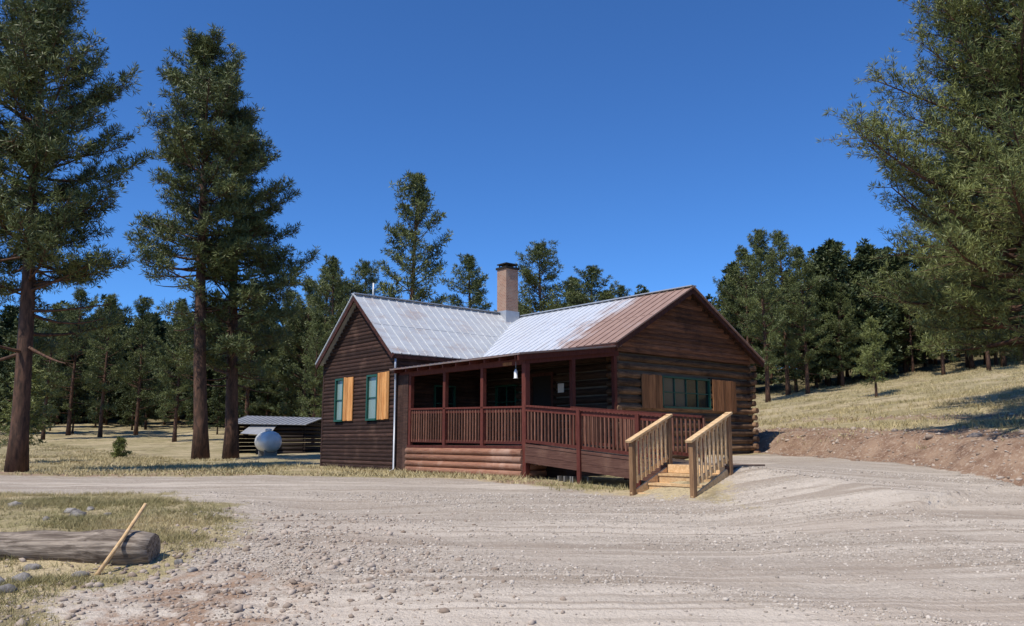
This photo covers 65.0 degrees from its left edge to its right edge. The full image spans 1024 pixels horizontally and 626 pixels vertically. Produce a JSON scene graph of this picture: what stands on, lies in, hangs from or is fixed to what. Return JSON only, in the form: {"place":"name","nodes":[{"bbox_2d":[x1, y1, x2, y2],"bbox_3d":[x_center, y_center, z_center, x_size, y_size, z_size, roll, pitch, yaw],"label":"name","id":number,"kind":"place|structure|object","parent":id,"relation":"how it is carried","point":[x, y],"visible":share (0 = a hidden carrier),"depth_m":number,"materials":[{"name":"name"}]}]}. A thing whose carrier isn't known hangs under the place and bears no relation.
{"place":"outdoors","nodes":[
{"label":"outdoors","id":0,"kind":"place"},
{"bbox_2d":[0,0,1018,350],"label":"sky","id":1,"kind":"structure","parent":0,"point":[647,140],"materials":[{"name":"blue"}]},
{"bbox_2d":[0,351,1023,625],"bbox_3d":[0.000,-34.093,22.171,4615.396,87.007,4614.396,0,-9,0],"label":"ground","id":2,"kind":"structure","parent":0,"point":[590,603],"depth_m":11.21,"materials":[{"name":"beige gravel"}]},
{"bbox_2d":[0,584,17,592],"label":"field rock","id":3,"kind":"object","parent":2,"relation":"on","point":[7,586],"visible":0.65,"depth_m":7.66,"materials":[{"name":"grey stone"}]},
{"bbox_2d":[7,501,22,506],"bbox_3d":[-8.321,3.224,13.463,0.222,0.152,0.243,7,-12,-38],"label":"field rock","id":4,"kind":"object","parent":2,"relation":"on","point":[16,503],"visible":0.45,"depth_m":13.41,"materials":[{"name":"grey stone"}]},
{"bbox_2d":[11,572,31,582],"bbox_3d":[-4.978,2.712,8.177,0.218,0.148,0.192,0,-9,0],"label":"field rock","id":5,"kind":"object","parent":2,"relation":"on","point":[22,574],"visible":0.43,"depth_m":8.12,"materials":[{"name":"grey stone"}]},
{"bbox_2d":[0,364,56,447],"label":"pine tree","id":6,"kind":"object","parent":2,"relation":"on","point":[36,392],"visible":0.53,"depth_m":29.79,"materials":[{"name":"green plant"}]},
{"bbox_2d":[23,563,42,569],"bbox_3d":[-5.286,2.819,8.865,0.174,0.104,0.181,-6,-11,33],"label":"field rock","id":7,"kind":"object","parent":2,"relation":"on","point":[31,565],"visible":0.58,"depth_m":8.82,"materials":[{"name":"grey stone"}]},
{"bbox_2d":[32,301,80,439],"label":"pine tree","id":8,"kind":"object","parent":2,"relation":"on","point":[58,379],"visible":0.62,"depth_m":62.11,"materials":[{"name":"green plant"}]},
{"bbox_2d":[63,508,75,512],"bbox_3d":[-6.960,3.138,12.661,0.214,0.131,0.160,4,-10,-25],"label":"field rock","id":9,"kind":"object","parent":2,"relation":"on","point":[69,510],"visible":0.42,"depth_m":12.62,"materials":[{"name":"grey stone"}]},
{"bbox_2d":[41,285,106,434],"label":"pine tree","id":10,"kind":"object","parent":2,"relation":"on","point":[81,298],"visible":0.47,"depth_m":70.21,"materials":[{"name":"green plant"}]},
{"bbox_2d":[69,509,86,515],"bbox_3d":[-6.626,3.106,12.269,0.258,0.224,0.259,0,-9,0],"label":"field rock","id":11,"kind":"object","parent":2,"relation":"on","point":[76,512],"visible":0.31,"depth_m":12.22,"materials":[{"name":"grey stone"}]},
{"bbox_2d":[70,571,89,577],"bbox_3d":[-4.652,2.824,8.661,0.173,0.076,0.200,0,-9,0],"label":"field rock","id":12,"kind":"object","parent":2,"relation":"on","point":[79,572],"visible":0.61,"depth_m":8.63,"materials":[{"name":"grey stone"}]},
{"bbox_2d":[0,0,159,471],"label":"pine tree","id":13,"kind":"object","parent":2,"relation":"on","point":[38,34],"visible":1,"depth_m":22.70,"materials":[{"name":"green plant"}]},
{"bbox_2d":[0,529,160,564],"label":"fallen log","id":14,"kind":"object","parent":2,"relation":"on","point":[136,547],"visible":0.81,"depth_m":9.18,"materials":[{"name":"grey wood"}]},
{"bbox_2d":[80,293,136,436],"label":"pine tree","id":15,"kind":"object","parent":2,"relation":"on","point":[96,369],"visible":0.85,"depth_m":65.94,"materials":[{"name":"green plant"}]},
{"bbox_2d":[95,503,146,574],"bbox_3d":[-4.431,2.564,9.132,0.052,0.747,0.711,-3,-10,17],"label":"wooden pole","id":16,"kind":"object","parent":2,"relation":"on","point":[114,550],"visible":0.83,"depth_m":9.09,"materials":[{"name":"beige wood"}]},
{"bbox_2d":[110,436,132,457],"bbox_3d":[-17.273,6.050,35.537,0.972,1.266,0.871,0,-9,0],"label":"green shrub","id":17,"kind":"object","parent":2,"relation":"on","point":[118,445],"visible":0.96,"depth_m":35.41,"materials":[{"name":"green plant"}]},
{"bbox_2d":[0,489,247,625],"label":"meadow grass","id":18,"kind":"structure","parent":2,"relation":"on","point":[57,521],"depth_m":11.46,"materials":[{"name":"plant"}]},
{"bbox_2d":[114,294,172,434],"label":"pine tree","id":19,"kind":"object","parent":2,"relation":"on","point":[142,306],"visible":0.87,"depth_m":71.96,"materials":[{"name":"green plant"}]},
{"bbox_2d":[144,297,208,441],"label":"pine tree","id":20,"kind":"object","parent":2,"relation":"on","point":[171,393],"visible":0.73,"depth_m":59.47,"materials":[{"name":"green plant"}]},
{"bbox_2d":[174,559,182,564],"bbox_3d":[-3.797,2.851,9.169,0.110,0.097,0.108,0,-9,0],"label":"field rock","id":21,"kind":"object","parent":2,"relation":"on","point":[177,561],"visible":0.75,"depth_m":9.13,"materials":[{"name":"grey stone"}]},
{"bbox_2d":[187,567,197,571],"bbox_3d":[-3.486,2.803,8.762,0.121,0.060,0.131,7,-12,-39],"label":"field rock","id":22,"kind":"object","parent":2,"relation":"on","point":[192,569],"visible":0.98,"depth_m":8.72,"materials":[{"name":"grey stone"}]},
{"bbox_2d":[122,24,287,459],"bbox_3d":[-13.377,-3.165,35.099,6.631,19.700,6.333,5,-10,-27],"label":"pine tree","id":23,"kind":"object","parent":2,"relation":"on","point":[216,86],"visible":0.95,"depth_m":34.53,"materials":[{"name":"green plant"}]},
{"bbox_2d":[160,103,321,458],"bbox_3d":[-12.599,-1.674,36.859,6.765,17.149,7.462,8,-12,-42],"label":"pine tree","id":24,"kind":"object","parent":2,"relation":"on","point":[229,346],"visible":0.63,"depth_m":35.87,"materials":[{"name":"green plant"}]},
{"bbox_2d":[222,281,285,438],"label":"pine tree","id":25,"kind":"object","parent":2,"relation":"on","point":[245,412],"visible":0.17,"depth_m":66.22,"materials":[{"name":"green plant"}]},
{"bbox_2d":[0,433,531,479],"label":"field grass","id":26,"kind":"structure","parent":2,"relation":"on","point":[259,467],"depth_m":25.17,"materials":[{"name":"beige plant"}]},
{"bbox_2d":[255,428,281,455],"bbox_3d":[-11.989,6.412,39.483,1.000,1.460,2.500,5,-10,-28],"label":"propane tank","id":27,"kind":"object","parent":2,"relation":"on","point":[268,441],"visible":0.98,"depth_m":38.63,"materials":[{"name":"metal"}]},
{"bbox_2d":[238,415,321,453],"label":"old shed","id":28,"kind":"structure","parent":2,"relation":"on","point":[252,426],"depth_m":45.54,"materials":[{"name":"wood"}]},
{"bbox_2d":[261,289,312,416],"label":"pine tree","id":29,"kind":"object","parent":2,"relation":"on","point":[276,362],"visible":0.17,"depth_m":75.04,"materials":[{"name":"green plant"}]},
{"bbox_2d":[0,507,593,625],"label":"dirt clods","id":30,"kind":"object","parent":2,"relation":"on","point":[234,607],"visible":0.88,"depth_m":8.31,"materials":[{"name":"beige soil"}]},
{"bbox_2d":[271,274,328,415],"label":"pine tree","id":31,"kind":"object","parent":2,"relation":"on","point":[296,324],"visible":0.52,"depth_m":69.86,"materials":[{"name":"green plant"}]},
{"bbox_2d":[290,308,331,442],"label":"pine tree","id":32,"kind":"object","parent":2,"relation":"on","point":[318,341],"visible":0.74,"depth_m":57.65,"materials":[{"name":"green plant"}]},
{"bbox_2d":[301,264,350,411],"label":"pine tree","id":33,"kind":"object","parent":2,"relation":"on","point":[326,299],"visible":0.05,"depth_m":81.08,"materials":[{"name":"green plant"}]},
{"bbox_2d":[304,255,350,417],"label":"pine tree","id":34,"kind":"object","parent":2,"relation":"on","point":[337,283],"visible":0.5,"depth_m":62.62,"materials":[{"name":"green plant"}]},
{"bbox_2d":[322,278,360,390],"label":"pine tree","id":35,"kind":"object","parent":2,"relation":"on","point":[353,288],"visible":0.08,"depth_m":66.92,"materials":[{"name":"green plant"}]},
{"bbox_2d":[350,258,383,295],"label":"pine tree","id":36,"kind":"object","parent":2,"relation":"on","point":[364,268],"visible":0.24,"depth_m":85.97,"materials":[{"name":"green plant"}]},
{"bbox_2d":[375,170,452,303],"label":"pine tree","id":37,"kind":"object","parent":2,"relation":"on","point":[420,196],"visible":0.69,"depth_m":61.19,"materials":[{"name":"green plant"}]},
{"bbox_2d":[439,253,494,310],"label":"pine tree","id":38,"kind":"object","parent":2,"relation":"on","point":[474,286],"visible":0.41,"depth_m":79.20,"materials":[{"name":"green plant"}]},
{"bbox_2d":[315,463,629,491],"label":"weeds","id":39,"kind":"object","parent":2,"relation":"on","point":[583,486],"visible":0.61,"depth_m":18.34,"materials":[{"name":"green plant"}]},
{"bbox_2d":[0,238,1020,434],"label":"distant forest","id":40,"kind":"object","parent":2,"relation":"on","point":[833,261],"visible":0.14,"depth_m":71.92,"materials":[{"name":"green plant"}]},
{"bbox_2d":[315,262,764,478],"bbox_3d":[0.755,1.516,26.664,10.539,7.640,10.642,8,-12,-40],"label":"log cabin","id":41,"kind":"object","parent":2,"relation":"on","point":[412,385],"visible":0.91,"depth_m":24.24,"materials":[{"name":"brown wood"}]},
{"bbox_2d":[333,378,343,421],"bbox_3d":[-5.617,2.840,26.205,0.140,1.400,0.560,8,-12,-40],"label":"wing window frame","id":42,"kind":"structure","parent":41,"relation":"in","point":[336,380],"depth_m":26.30,"materials":[{"name":"green paint"}]},
{"bbox_2d":[337,380,341,419],"bbox_3d":[-5.577,2.846,26.238,0.045,1.280,0.440,8,-12,-40],"label":"wing window glass","id":43,"kind":"structure","parent":41,"relation":"in","point":[339,396],"depth_m":26.27,"materials":[{"name":"clear glass"}]},
{"bbox_2d":[365,374,377,420],"bbox_3d":[-4.283,2.594,24.668,0.140,1.400,0.640,8,-12,-40],"label":"wing window frame","id":44,"kind":"structure","parent":41,"relation":"in","point":[374,375],"depth_m":24.77,"materials":[{"name":"green paint"}]},
{"bbox_2d":[368,377,375,418],"bbox_3d":[-4.243,2.599,24.701,0.045,1.280,0.520,8,-12,-40],"label":"wing window glass","id":45,"kind":"structure","parent":41,"relation":"in","point":[372,380],"depth_m":24.73,"materials":[{"name":"glass"}]},
{"bbox_2d":[436,387,452,419],"bbox_3d":[-2.112,2.792,24.763,0.700,1.000,0.045,8,-12,-40],"label":"east window glass","id":46,"kind":"structure","parent":41,"relation":"in","point":[439,390],"depth_m":24.72,"materials":[{"name":"black glass"}]},
{"bbox_2d":[433,385,455,421],"bbox_3d":[-2.078,2.785,24.724,0.800,1.100,0.140,8,-12,-40],"label":"east window frame","id":47,"kind":"structure","parent":41,"relation":"in","point":[454,387],"depth_m":24.86,"materials":[{"name":"green paint"}]},
{"bbox_2d":[498,386,514,415],"bbox_3d":[-0.139,2.782,25.114,0.045,0.950,0.900,8,-12,-40],"label":"porch window glass","id":48,"kind":"structure","parent":41,"relation":"in","point":[501,390],"depth_m":25.14,"materials":[{"name":"black glass"}]},
{"bbox_2d":[495,384,517,418],"bbox_3d":[-0.178,2.777,25.080,0.140,1.050,1.000,8,-12,-40],"label":"porch window frame","id":49,"kind":"structure","parent":41,"relation":"in","point":[496,387],"depth_m":25.14,"materials":[{"name":"green paint"}]},
{"bbox_2d":[533,376,550,443],"bbox_3d":[0.934,2.870,23.797,0.080,1.980,0.850,8,-12,-40],"label":"door","id":50,"kind":"structure","parent":41,"relation":"in","point":[541,385],"depth_m":23.83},
{"bbox_2d":[664,378,685,405],"bbox_3d":[4.685,2.310,23.337,1.090,0.820,0.045,8,-12,-40],"label":"gable window glass","id":51,"kind":"structure","parent":41,"relation":"in","point":[680,399],"depth_m":23.34,"materials":[{"name":"glass"}]},
{"bbox_2d":[661,375,711,409],"bbox_3d":[5.133,2.360,23.648,2.280,0.920,0.140,8,-12,-40],"label":"gable window frame","id":52,"kind":"structure","parent":41,"relation":"in","point":[674,377],"depth_m":23.67,"materials":[{"name":"green paint"}]},
{"bbox_2d":[686,379,707,406],"bbox_3d":[5.513,2.422,24.038,1.090,0.820,0.045,8,-12,-40],"label":"gable window glass","id":53,"kind":"structure","parent":41,"relation":"in","point":[691,384],"depth_m":24.03,"materials":[{"name":"grey glass"}]},
{"bbox_2d":[515,239,576,314],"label":"pine tree","id":54,"kind":"object","parent":2,"relation":"on","point":[540,251],"visible":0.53,"depth_m":62.63,"materials":[{"name":"green plant"}]},
{"bbox_2d":[557,476,576,482],"bbox_3d":[1.243,3.774,18.151,0.200,0.180,0.400,9,-13,-43],"label":"concrete block","id":55,"kind":"object","parent":2,"relation":"on","point":[564,478],"depth_m":18.16,"materials":[{"name":"grey concrete"}]},
{"bbox_2d":[549,275,590,306],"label":"pine tree","id":56,"kind":"object","parent":2,"relation":"on","point":[571,287],"visible":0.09,"depth_m":80.99,"materials":[{"name":"green plant"}]},
{"bbox_2d":[572,476,591,483],"bbox_3d":[1.560,3.744,17.937,0.400,0.180,0.200,-5,-10,28],"label":"concrete block","id":57,"kind":"object","parent":2,"relation":"on","point":[589,479],"depth_m":17.93,"materials":[{"name":"grey concrete"}]},
{"bbox_2d":[563,265,621,306],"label":"pine tree","id":58,"kind":"object","parent":2,"relation":"on","point":[587,286],"visible":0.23,"depth_m":72.78,"materials":[{"name":"green plant"}]},
{"bbox_2d":[611,285,636,298],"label":"pine tree","id":59,"kind":"object","parent":2,"relation":"on","point":[620,291],"visible":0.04,"depth_m":96.22,"materials":[{"name":"green plant"}]},
{"bbox_2d":[524,405,764,487],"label":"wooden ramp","id":60,"kind":"structure","parent":2,"relation":"on","point":[577,456],"depth_m":17.66,"materials":[{"name":"red paint"}]},
{"bbox_2d":[625,412,732,497],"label":"wooden staircase","id":61,"kind":"structure","parent":2,"relation":"on","point":[697,475],"depth_m":15.15,"materials":[{"name":"beige wood"}]},
{"bbox_2d":[712,245,775,393],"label":"pine tree","id":62,"kind":"object","parent":2,"relation":"on","point":[733,277],"visible":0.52,"depth_m":71.16,"materials":[{"name":"green plant"}]},
{"bbox_2d":[734,227,804,402],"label":"pine tree","id":63,"kind":"object","parent":2,"relation":"on","point":[756,242],"visible":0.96,"depth_m":60.51,"materials":[{"name":"green plant"}]},
{"bbox_2d":[757,229,809,394],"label":"pine tree","id":64,"kind":"object","parent":2,"relation":"on","point":[783,254],"visible":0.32,"depth_m":66.59,"materials":[{"name":"green plant"}]},
{"bbox_2d":[767,245,835,393],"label":"pine tree","id":65,"kind":"object","parent":2,"relation":"on","point":[810,355],"visible":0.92,"depth_m":63.35,"materials":[{"name":"green plant"}]},
{"bbox_2d":[820,281,865,386],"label":"pine tree","id":66,"kind":"object","parent":2,"relation":"on","point":[838,323],"visible":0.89,"depth_m":66.23,"materials":[{"name":"green plant"}]},
{"bbox_2d":[851,316,894,396],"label":"pine tree","id":67,"kind":"object","parent":2,"relation":"on","point":[870,353],"visible":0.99,"depth_m":44.05,"materials":[{"name":"green plant"}]},
{"bbox_2d":[751,356,1023,448],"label":"hillside grass","id":68,"kind":"structure","parent":2,"relation":"on","point":[759,405],"depth_m":34.66,"materials":[{"name":"beige plant"}]},
{"bbox_2d":[754,412,1023,484],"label":"bank stones","id":69,"kind":"object","parent":2,"relation":"on","point":[974,434],"visible":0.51,"depth_m":20.35,"materials":[{"name":"stone"}]},
{"bbox_2d":[889,264,925,372],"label":"pine tree","id":70,"kind":"object","parent":2,"relation":"on","point":[911,332],"visible":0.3,"depth_m":70.52,"materials":[{"name":"green plant"}]},
{"bbox_2d":[815,0,1023,359],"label":"pine tree","id":71,"kind":"object","parent":2,"relation":"on","point":[999,166],"visible":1,"depth_m":18.34,"materials":[{"name":"green plant"}]},
{"bbox_2d":[911,271,933,366],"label":"pine tree","id":72,"kind":"object","parent":2,"relation":"on","point":[925,352],"depth_m":76.28,"materials":[{"name":"green plant"}]},
{"bbox_2d":[910,258,960,374],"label":"pine tree","id":73,"kind":"object","parent":2,"relation":"on","point":[943,371],"visible":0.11,"depth_m":64.39,"materials":[{"name":"green plant"}]},
{"bbox_2d":[893,26,1023,367],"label":"pine tree","id":74,"kind":"object","parent":2,"relation":"on","point":[1019,358],"visible":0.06,"depth_m":26.68,"materials":[{"name":"green plant"}]},
{"bbox_2d":[956,346,968,366],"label":"pine tree","id":75,"kind":"object","parent":2,"relation":"on","point":[966,361],"depth_m":70.17,"materials":[{"name":"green plant"}]},
{"bbox_2d":[976,262,1012,370],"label":"pine tree","id":76,"kind":"object","parent":2,"relation":"on","point":[988,365],"depth_m":58.10,"materials":[{"name":"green plant"}]},
{"bbox_2d":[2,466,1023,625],"bbox_3d":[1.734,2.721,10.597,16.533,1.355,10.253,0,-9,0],"label":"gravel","id":77,"kind":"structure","parent":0,"point":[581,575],"depth_m":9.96,"materials":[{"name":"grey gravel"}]}
]}

